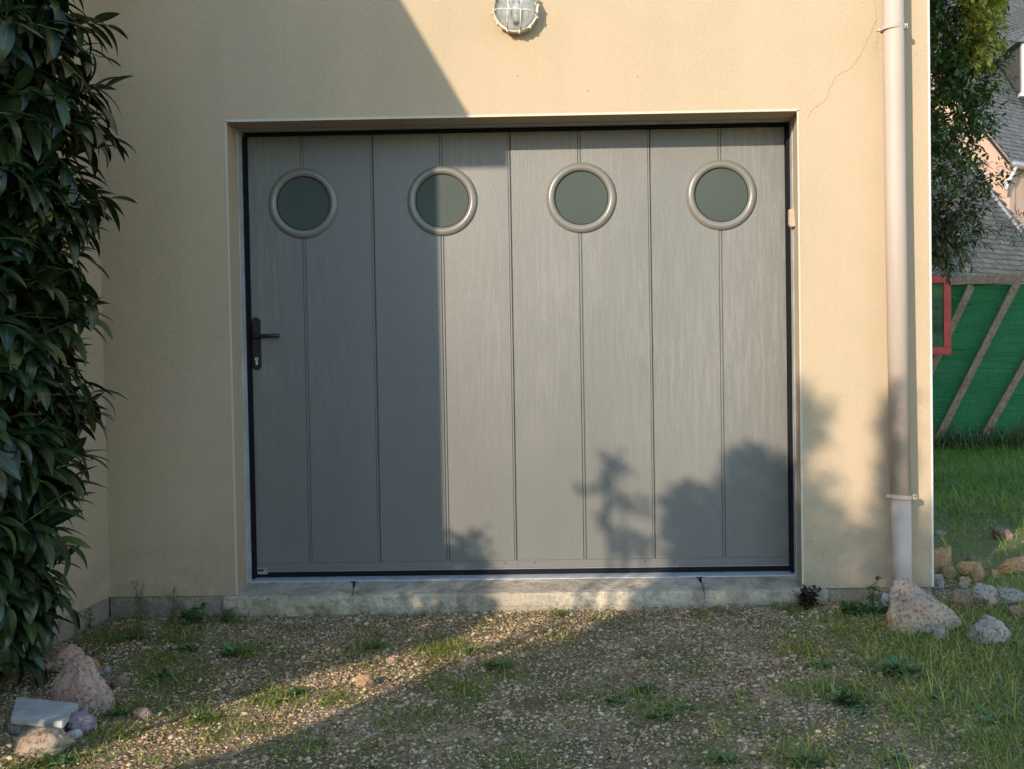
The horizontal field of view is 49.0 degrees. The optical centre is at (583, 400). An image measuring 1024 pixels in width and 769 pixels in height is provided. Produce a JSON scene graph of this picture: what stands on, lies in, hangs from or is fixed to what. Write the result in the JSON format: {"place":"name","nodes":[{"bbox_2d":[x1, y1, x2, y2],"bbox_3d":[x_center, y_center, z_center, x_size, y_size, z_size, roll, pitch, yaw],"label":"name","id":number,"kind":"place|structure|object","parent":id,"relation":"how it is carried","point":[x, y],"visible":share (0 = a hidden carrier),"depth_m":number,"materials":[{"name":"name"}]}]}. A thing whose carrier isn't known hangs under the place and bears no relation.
{"place":"outdoors","nodes":[
{"label":"outdoors","id":0,"kind":"place"},
{"bbox_2d":[0,448,1023,768],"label":"ground","id":1,"kind":"structure","parent":0,"point":[980,540],"depth_m":3.54,"materials":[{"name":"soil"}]},
{"bbox_2d":[8,704,64,734],"bbox_3d":[-1.643,0.958,3.349,0.339,0.030,0.172,0,2,19],"label":"paving slab","id":2,"kind":"object","parent":1,"relation":"on","point":[18,729],"depth_m":3.26,"materials":[{"name":"grey stone"}]},
{"bbox_2d":[11,697,77,727],"bbox_3d":[-1.628,0.930,3.338,0.339,0.020,0.172,0,2,19],"label":"paving slab","id":3,"kind":"object","parent":2,"relation":"on","point":[38,712],"depth_m":3.31,"materials":[{"name":"grey stone"}]},
{"bbox_2d":[12,727,76,757],"bbox_3d":[-1.523,0.962,3.147,0.175,0.082,0.103,-1,1,1],"label":"rock","id":4,"kind":"object","parent":1,"relation":"on","point":[51,741],"visible":0.92,"depth_m":3.12,"materials":[{"name":"stone"}]},
{"bbox_2d":[33,750,87,768],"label":"weed","id":5,"kind":"object","parent":1,"relation":"on","point":[52,761],"visible":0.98,"depth_m":3.06,"materials":[{"name":"green plant"}]},
{"bbox_2d":[41,643,84,671],"bbox_3d":[-1.832,0.907,3.912,0.163,0.114,0.123,-1,1,1],"label":"rock","id":6,"kind":"object","parent":1,"relation":"on","point":[59,657],"visible":0.47,"depth_m":3.87,"materials":[{"name":"pink stone"}]},
{"bbox_2d":[0,0,136,687],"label":"laurel bush","id":7,"kind":"object","parent":1,"relation":"on","point":[44,287],"visible":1,"depth_m":3.56,"materials":[{"name":"green plant"}]},
{"bbox_2d":[67,729,82,739],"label":"rock","id":8,"kind":"object","parent":1,"relation":"on","point":[77,733],"visible":0.56,"depth_m":3.25,"materials":[{"name":"grey stone"}]},
{"bbox_2d":[65,710,96,734],"bbox_3d":[-1.488,0.959,3.309,0.094,0.083,0.074,-2,2,-23],"label":"rock","id":9,"kind":"object","parent":1,"relation":"on","point":[84,720],"visible":0.84,"depth_m":3.29,"materials":[{"name":"purple stone"}]},
{"bbox_2d":[51,654,115,709],"bbox_3d":[-1.583,0.915,3.535,0.205,0.230,0.103,-1,1,1],"label":"rock","id":10,"kind":"object","parent":1,"relation":"on","point":[79,680],"visible":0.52,"depth_m":3.51,"materials":[{"name":"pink stone"}]},
{"bbox_2d":[83,607,95,629],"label":"weed","id":11,"kind":"object","parent":1,"relation":"on","point":[90,619],"visible":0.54,"depth_m":4.57,"materials":[{"name":"green plant"}]},
{"bbox_2d":[93,658,100,668],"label":"rock","id":12,"kind":"object","parent":1,"relation":"on","point":[97,663],"visible":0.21,"depth_m":3.88,"materials":[{"name":"orange stone"}]},
{"bbox_2d":[98,666,111,676],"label":"rock","id":13,"kind":"object","parent":1,"relation":"on","point":[105,670],"visible":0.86,"depth_m":3.82,"materials":[{"name":"grey stone"}]},
{"bbox_2d":[99,708,131,719],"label":"weed","id":14,"kind":"object","parent":1,"relation":"on","point":[117,712],"visible":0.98,"depth_m":3.46,"materials":[{"name":"green plant"}]},
{"bbox_2d":[109,671,130,688],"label":"rock","id":15,"kind":"object","parent":1,"relation":"on","point":[121,679],"visible":0.9,"depth_m":3.72,"materials":[{"name":"brown stone"}]},
{"bbox_2d":[117,633,150,641],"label":"weed","id":16,"kind":"object","parent":1,"relation":"on","point":[126,637],"visible":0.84,"depth_m":4.36,"materials":[{"name":"green plant"}]},
{"bbox_2d":[130,579,149,642],"bbox_3d":[-1.716,0.815,4.316,0.072,0.251,0.078,0,2,15],"label":"weed","id":17,"kind":"object","parent":1,"relation":"on","point":[138,631],"visible":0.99,"depth_m":4.31,"materials":[{"name":"green plant"}]},
{"bbox_2d":[133,707,153,719],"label":"rock","id":18,"kind":"object","parent":1,"relation":"on","point":[139,712],"visible":0.95,"depth_m":3.43,"materials":[{"name":"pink stone"}]},
{"bbox_2d":[145,668,175,682],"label":"weed","id":19,"kind":"object","parent":1,"relation":"on","point":[164,671],"visible":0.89,"depth_m":3.85,"materials":[{"name":"green plant"}]},
{"bbox_2d":[165,585,182,624],"bbox_3d":[-1.692,0.847,4.604,0.085,0.174,0.059,-1,2,15],"label":"weed","id":20,"kind":"object","parent":1,"relation":"on","point":[172,617],"visible":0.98,"depth_m":4.61,"materials":[{"name":"green plant"}]},
{"bbox_2d":[174,641,198,652],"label":"weed","id":21,"kind":"object","parent":1,"relation":"on","point":[190,647],"visible":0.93,"depth_m":4.19,"materials":[{"name":"green plant"}]},
{"bbox_2d":[174,602,209,625],"bbox_3d":[-1.603,0.884,4.601,0.151,0.099,0.127,-1,1,1],"label":"weed","id":22,"kind":"object","parent":1,"relation":"on","point":[194,618],"visible":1,"depth_m":4.60,"materials":[{"name":"green plant"}]},
{"bbox_2d":[193,712,219,722],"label":"weed","id":23,"kind":"object","parent":1,"relation":"on","point":[204,717],"visible":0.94,"depth_m":3.41,"materials":[{"name":"green plant"}]},
{"bbox_2d":[220,609,236,621],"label":"weed","id":24,"kind":"object","parent":1,"relation":"on","point":[226,615],"visible":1,"depth_m":4.66,"materials":[{"name":"green plant"}]},
{"bbox_2d":[218,639,253,658],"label":"weed","id":25,"kind":"object","parent":1,"relation":"on","point":[229,649],"visible":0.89,"depth_m":4.15,"materials":[{"name":"green plant"}]},
{"bbox_2d":[233,662,255,667],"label":"rock","id":26,"kind":"object","parent":1,"relation":"on","point":[246,664],"visible":0.97,"depth_m":3.98,"materials":[{"name":"grey stone"}]},
{"bbox_2d":[288,686,307,695],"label":"weed","id":27,"kind":"object","parent":1,"relation":"on","point":[303,691],"visible":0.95,"depth_m":3.65,"materials":[{"name":"green plant"}]},
{"bbox_2d":[306,737,326,747],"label":"weed","id":28,"kind":"object","parent":1,"relation":"on","point":[318,741],"visible":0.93,"depth_m":3.17,"materials":[{"name":"green plant"}]},
{"bbox_2d":[355,674,375,687],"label":"rock","id":29,"kind":"object","parent":1,"relation":"on","point":[363,680],"visible":0.94,"depth_m":3.69,"materials":[{"name":"beige stone"}]},
{"bbox_2d":[363,642,384,651],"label":"weed","id":30,"kind":"object","parent":1,"relation":"on","point":[377,646],"visible":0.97,"depth_m":4.18,"materials":[{"name":"green plant"}]},
{"bbox_2d":[388,657,396,664],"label":"rock","id":31,"kind":"object","parent":1,"relation":"on","point":[390,659],"visible":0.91,"depth_m":3.97,"materials":[{"name":"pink stone"}]},
{"bbox_2d":[0,0,933,657],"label":"house","id":32,"kind":"structure","parent":1,"relation":"on","point":[190,98],"depth_m":4.69,"materials":[{"name":"beige paint"}]},
{"bbox_2d":[492,0,539,34],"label":"wall lamp","id":33,"kind":"object","parent":32,"relation":"attached to","point":[517,17],"visible":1,"depth_m":4.59,"materials":[{"name":"glass"}]},
{"bbox_2d":[237,118,796,582],"bbox_3d":[-0.287,-0.247,4.915,2.400,2.100,0.132,-1,1,1],"label":"door frame","id":34,"kind":"structure","parent":32,"relation":"attached to","point":[531,352],"depth_m":4.95,"materials":[{"name":"paint"}]},
{"bbox_2d":[247,135,381,573],"bbox_3d":[-1.194,-0.221,4.944,0.560,1.984,0.085,-1,1,1],"label":"door panel","id":35,"kind":"structure","parent":34,"relation":"in","point":[311,198],"depth_m":4.97,"materials":[{"name":"paint"}]},
{"bbox_2d":[372,132,517,569],"bbox_3d":[-0.612,-0.237,4.958,0.612,1.972,0.037,-1,1,1],"label":"door panel","id":36,"kind":"structure","parent":34,"relation":"in","point":[443,219],"depth_m":4.96,"materials":[{"name":"paint"}]},
{"bbox_2d":[510,129,656,567],"bbox_3d":[0.000,-0.246,4.948,0.619,1.972,0.037,-1,1,1],"label":"door panel","id":37,"kind":"structure","parent":34,"relation":"in","point":[581,200],"depth_m":4.95,"materials":[{"name":"paint"}]},
{"bbox_2d":[650,127,788,565],"bbox_3d":[0.600,-0.255,4.938,0.590,1.972,0.037,-1,1,1],"label":"door panel","id":38,"kind":"structure","parent":34,"relation":"in","point":[718,231],"depth_m":4.94,"materials":[{"name":"paint"}]},
{"bbox_2d":[788,208,794,227],"bbox_3d":[0.892,-0.784,4.805,0.022,0.080,0.065,-1,1,1],"label":"wooden wedge","id":39,"kind":"object","parent":32,"relation":"attached to","point":[791,219],"visible":1,"depth_m":4.79,"materials":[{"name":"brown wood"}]},
{"bbox_2d":[876,0,916,582],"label":"downpipe","id":40,"kind":"object","parent":32,"relation":"attached to","point":[891,30],"visible":0.97,"depth_m":4.54,"materials":[{"name":"plastic"}]},
{"bbox_2d":[462,647,479,653],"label":"weed","id":41,"kind":"object","parent":1,"relation":"on","point":[468,650],"visible":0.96,"depth_m":4.10,"materials":[{"name":"green plant"}]},
{"bbox_2d":[484,659,515,671],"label":"weed","id":42,"kind":"object","parent":1,"relation":"on","point":[506,665],"visible":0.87,"depth_m":3.86,"materials":[{"name":"green plant"}]},
{"bbox_2d":[0,560,1023,768],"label":"grass","id":43,"kind":"structure","parent":1,"relation":"on","point":[943,691],"depth_m":3.59,"materials":[{"name":"green plant"}]},
{"bbox_2d":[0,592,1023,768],"bbox_3d":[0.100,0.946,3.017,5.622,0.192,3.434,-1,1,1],"label":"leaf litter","id":44,"kind":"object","parent":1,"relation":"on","point":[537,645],"visible":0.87,"depth_m":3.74,"materials":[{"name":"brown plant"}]},
{"bbox_2d":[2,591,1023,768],"bbox_3d":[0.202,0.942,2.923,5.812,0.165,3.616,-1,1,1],"label":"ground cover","id":45,"kind":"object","parent":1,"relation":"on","point":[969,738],"visible":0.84,"depth_m":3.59,"materials":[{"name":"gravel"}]},
{"bbox_2d":[223,576,827,617],"bbox_3d":[-0.246,0.968,4.812,2.552,0.376,0.209,-1,1,1],"label":"doorstep","id":46,"kind":"object","parent":1,"relation":"on","point":[291,599],"depth_m":4.73,"materials":[{"name":"concrete"}]},
{"bbox_2d":[604,696,628,707],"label":"weed","id":47,"kind":"object","parent":1,"relation":"on","point":[613,704],"visible":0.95,"depth_m":3.47,"materials":[{"name":"green plant"}]},
{"bbox_2d":[633,681,660,693],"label":"weed","id":48,"kind":"object","parent":1,"relation":"on","point":[644,687],"visible":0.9,"depth_m":3.59,"materials":[{"name":"green plant"}]},
{"bbox_2d":[646,707,677,719],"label":"weed","id":49,"kind":"object","parent":1,"relation":"on","point":[661,715],"visible":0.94,"depth_m":3.32,"materials":[{"name":"green plant"}]},
{"bbox_2d":[676,701,701,712],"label":"weed","id":50,"kind":"object","parent":1,"relation":"on","point":[688,707],"visible":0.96,"depth_m":3.39,"materials":[{"name":"green plant"}]},
{"bbox_2d":[704,751,743,764],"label":"weed","id":51,"kind":"object","parent":1,"relation":"on","point":[726,756],"visible":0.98,"depth_m":2.97,"materials":[{"name":"green plant"}]},
{"bbox_2d":[738,689,754,695],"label":"weed","id":52,"kind":"object","parent":1,"relation":"on","point":[745,692],"visible":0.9,"depth_m":3.53,"materials":[{"name":"green plant"}]},
{"bbox_2d":[782,745,828,767],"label":"weed","id":53,"kind":"object","parent":1,"relation":"on","point":[796,756],"visible":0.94,"depth_m":2.92,"materials":[{"name":"green plant"}]},
{"bbox_2d":[792,584,823,609],"bbox_3d":[0.923,0.816,4.617,0.126,0.109,0.106,-2,2,-30],"label":"dead plant","id":54,"kind":"object","parent":1,"relation":"on","point":[805,596],"visible":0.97,"depth_m":4.61,"materials":[{"name":"brown plant"}]},
{"bbox_2d":[804,659,834,669],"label":"weed","id":55,"kind":"object","parent":1,"relation":"on","point":[827,664],"visible":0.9,"depth_m":3.81,"materials":[{"name":"green plant"}]},
{"bbox_2d":[820,682,871,707],"bbox_3d":[0.800,0.898,3.411,0.163,0.065,0.159,-2,2,-38],"label":"weed","id":56,"kind":"object","parent":1,"relation":"on","point":[842,695],"visible":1,"depth_m":3.40,"materials":[{"name":"green plant"}]},
{"bbox_2d":[836,599,872,614],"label":"weed","id":57,"kind":"object","parent":1,"relation":"on","point":[852,607],"visible":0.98,"depth_m":4.45,"materials":[{"name":"green plant"}]},
{"bbox_2d":[844,699,876,714],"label":"weed","id":58,"kind":"object","parent":1,"relation":"on","point":[855,708],"visible":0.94,"depth_m":3.33,"materials":[{"name":"green plant"}]},
{"bbox_2d":[866,576,884,605],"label":"weed","id":59,"kind":"object","parent":1,"relation":"on","point":[871,598],"visible":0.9,"depth_m":4.54,"materials":[{"name":"green plant"}]},
{"bbox_2d":[863,602,888,613],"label":"weed","id":60,"kind":"object","parent":1,"relation":"on","point":[881,607],"visible":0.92,"depth_m":4.46,"materials":[{"name":"green plant"}]},
{"bbox_2d":[880,593,888,603],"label":"rock","id":61,"kind":"object","parent":1,"relation":"on","point":[884,598],"visible":0.56,"depth_m":4.61,"materials":[{"name":"grey stone"}]},
{"bbox_2d":[870,666,900,675],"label":"weed","id":62,"kind":"object","parent":1,"relation":"on","point":[879,669],"visible":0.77,"depth_m":3.71,"materials":[{"name":"green plant"}]},
{"bbox_2d":[879,751,915,767],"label":"weed","id":63,"kind":"object","parent":1,"relation":"on","point":[903,762],"visible":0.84,"depth_m":2.90,"materials":[{"name":"green plant"}]},
{"bbox_2d":[871,653,927,677],"bbox_3d":[1.055,0.875,3.698,0.182,0.079,0.191,-1,1,1],"label":"weed","id":64,"kind":"object","parent":1,"relation":"on","point":[892,662],"visible":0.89,"depth_m":3.69,"materials":[{"name":"green plant"}]},
{"bbox_2d":[886,578,961,635],"bbox_3d":[1.274,0.788,4.194,0.284,0.243,0.132,-1,1,1],"label":"rock","id":65,"kind":"object","parent":1,"relation":"on","point":[912,603],"visible":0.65,"depth_m":4.16,"materials":[{"name":"stone"}]},
{"bbox_2d":[932,574,944,589],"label":"rock","id":66,"kind":"object","parent":1,"relation":"on","point":[939,581],"visible":0.73,"depth_m":4.82,"materials":[{"name":"grey stone"}]},
{"bbox_2d":[932,627,946,640],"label":"rock","id":67,"kind":"object","parent":1,"relation":"on","point":[941,632],"visible":0.69,"depth_m":4.05,"materials":[{"name":"grey stone"}]},
{"bbox_2d":[934,530,946,535],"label":"rock","id":68,"kind":"object","parent":1,"relation":"on","point":[937,532],"visible":0.94,"depth_m":6.45,"materials":[{"name":"grey stone"}]},
{"bbox_2d":[932,275,950,354],"bbox_3d":[3.755,-0.324,12.541,0.697,2.138,0.110,-1,1,1],"label":"red frame","id":69,"kind":"object","parent":1,"relation":"on","point":[941,316],"visible":0.38,"depth_m":12.48,"materials":[{"name":"paint"}]},
{"bbox_2d":[934,545,951,574],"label":"rock","id":70,"kind":"object","parent":1,"relation":"on","point":[942,556],"visible":0.52,"depth_m":5.20,"materials":[{"name":"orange stone"}]},
{"bbox_2d":[930,691,960,703],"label":"weed","id":71,"kind":"object","parent":1,"relation":"on","point":[937,696],"visible":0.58,"depth_m":3.41,"materials":[{"name":"green plant"}]},
{"bbox_2d":[942,565,955,577],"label":"rock","id":72,"kind":"object","parent":1,"relation":"on","point":[946,573],"visible":0.85,"depth_m":5.11,"materials":[{"name":"orange stone"}]},
{"bbox_2d":[945,589,974,608],"bbox_3d":[1.522,0.806,4.509,0.149,0.091,0.083,-2,2,-42],"label":"rock","id":73,"kind":"object","parent":1,"relation":"on","point":[959,596],"visible":0.8,"depth_m":4.47,"materials":[{"name":"brown stone"}]},
{"bbox_2d":[958,581,967,588],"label":"rock","id":74,"kind":"object","parent":1,"relation":"on","point":[964,584],"visible":0.96,"depth_m":4.84,"materials":[{"name":"grey stone"}]},
{"bbox_2d":[959,576,971,585],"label":"rock","id":75,"kind":"object","parent":1,"relation":"on","point":[963,578],"visible":0.62,"depth_m":4.91,"materials":[{"name":"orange stone"}]},
{"bbox_2d":[955,561,983,575],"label":"rock","id":76,"kind":"object","parent":1,"relation":"on","point":[962,566],"visible":0.65,"depth_m":5.14,"materials":[{"name":"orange stone"}]},
{"bbox_2d":[966,554,975,561],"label":"rock","id":77,"kind":"object","parent":1,"relation":"on","point":[971,557],"visible":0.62,"depth_m":5.56,"materials":[{"name":"brown stone"}]},
{"bbox_2d":[930,0,1015,86],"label":"young tree","id":78,"kind":"object","parent":1,"relation":"on","point":[989,10],"visible":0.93,"depth_m":7.67,"materials":[{"name":"green plant"}]},
{"bbox_2d":[930,0,1018,200],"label":"garden tree","id":79,"kind":"object","parent":1,"relation":"on","point":[950,91],"visible":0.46,"depth_m":7.91,"materials":[{"name":"green plant"}]},
{"bbox_2d":[931,155,1021,285],"bbox_3d":[3.007,-0.638,9.248,1.141,2.758,0.808,-1,1,1],"label":"shrub","id":80,"kind":"object","parent":1,"relation":"on","point":[944,238],"visible":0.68,"depth_m":9.12,"materials":[{"name":"green plant"}]},
{"bbox_2d":[930,0,1023,284],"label":"neighbour house","id":81,"kind":"structure","parent":1,"relation":"on","point":[1003,258],"depth_m":24.77,"materials":[{"name":"stone"}]},
{"bbox_2d":[932,274,1023,444],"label":"fence","id":82,"kind":"object","parent":1,"relation":"on","point":[978,372],"visible":0.17,"depth_m":12.96,"materials":[{"name":"green fabric"}]},
{"bbox_2d":[932,204,1023,276],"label":"shrub","id":83,"kind":"object","parent":1,"relation":"on","point":[1008,227],"visible":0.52,"depth_m":10.38,"materials":[{"name":"plant"}]},
{"bbox_2d":[971,567,984,581],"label":"rock","id":84,"kind":"object","parent":1,"relation":"on","point":[978,571],"visible":0.8,"depth_m":5.00,"materials":[{"name":"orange stone"}]},
{"bbox_2d":[933,440,1023,581],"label":"lawn grass","id":85,"kind":"structure","parent":1,"relation":"on","point":[969,470],"depth_m":8.49,"materials":[{"name":"green plant"}]},
{"bbox_2d":[933,414,1023,452],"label":"hedge","id":86,"kind":"object","parent":1,"relation":"on","point":[964,440],"visible":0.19,"depth_m":12.44,"materials":[{"name":"green plant"}]},
{"bbox_2d":[973,582,997,605],"bbox_3d":[1.624,0.791,4.525,0.120,0.111,0.092,-2,2,-40],"label":"rock","id":87,"kind":"object","parent":1,"relation":"on","point":[983,592],"visible":0.8,"depth_m":4.50,"materials":[{"name":"grey stone"}]},
{"bbox_2d":[965,614,1011,645],"bbox_3d":[1.446,0.830,4.005,0.132,0.121,0.126,-2,2,-27],"label":"rock","id":88,"kind":"object","parent":1,"relation":"on","point":[984,627],"visible":0.81,"depth_m":3.97,"materials":[{"name":"grey stone"}]},
{"bbox_2d":[969,704,1008,723],"bbox_3d":[1.167,0.909,3.217,0.120,0.052,0.101,0,2,17],"label":"weed","id":89,"kind":"object","parent":1,"relation":"on","point":[981,718],"visible":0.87,"depth_m":3.21,"materials":[{"name":"green plant"}]},
{"bbox_2d":[986,597,997,606],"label":"rock","id":90,"kind":"object","parent":1,"relation":"on","point":[993,599],"visible":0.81,"depth_m":4.47,"materials":[{"name":"grey stone"}]},
{"bbox_2d":[989,569,999,577],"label":"rock","id":91,"kind":"object","parent":1,"relation":"on","point":[993,573],"visible":0.69,"depth_m":5.09,"materials":[{"name":"orange stone"}]},
{"bbox_2d":[991,527,1013,539],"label":"rock","id":92,"kind":"object","parent":1,"relation":"on","point":[1000,533],"visible":0.91,"depth_m":6.26,"materials":[{"name":"brown stone"}]},
{"bbox_2d":[996,587,1023,604],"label":"rock","id":93,"kind":"object","parent":1,"relation":"on","point":[1003,593],"visible":0.87,"depth_m":4.48,"materials":[{"name":"grey stone"}]},
{"bbox_2d":[997,555,1023,574],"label":"rock","id":94,"kind":"object","parent":1,"relation":"on","point":[1018,565],"visible":0.77,"depth_m":5.17,"materials":[{"name":"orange stone"}]},
{"bbox_2d":[1007,605,1022,615],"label":"rock","id":95,"kind":"object","parent":1,"relation":"on","point":[1012,608],"visible":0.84,"depth_m":4.32,"materials":[{"name":"brown stone"}]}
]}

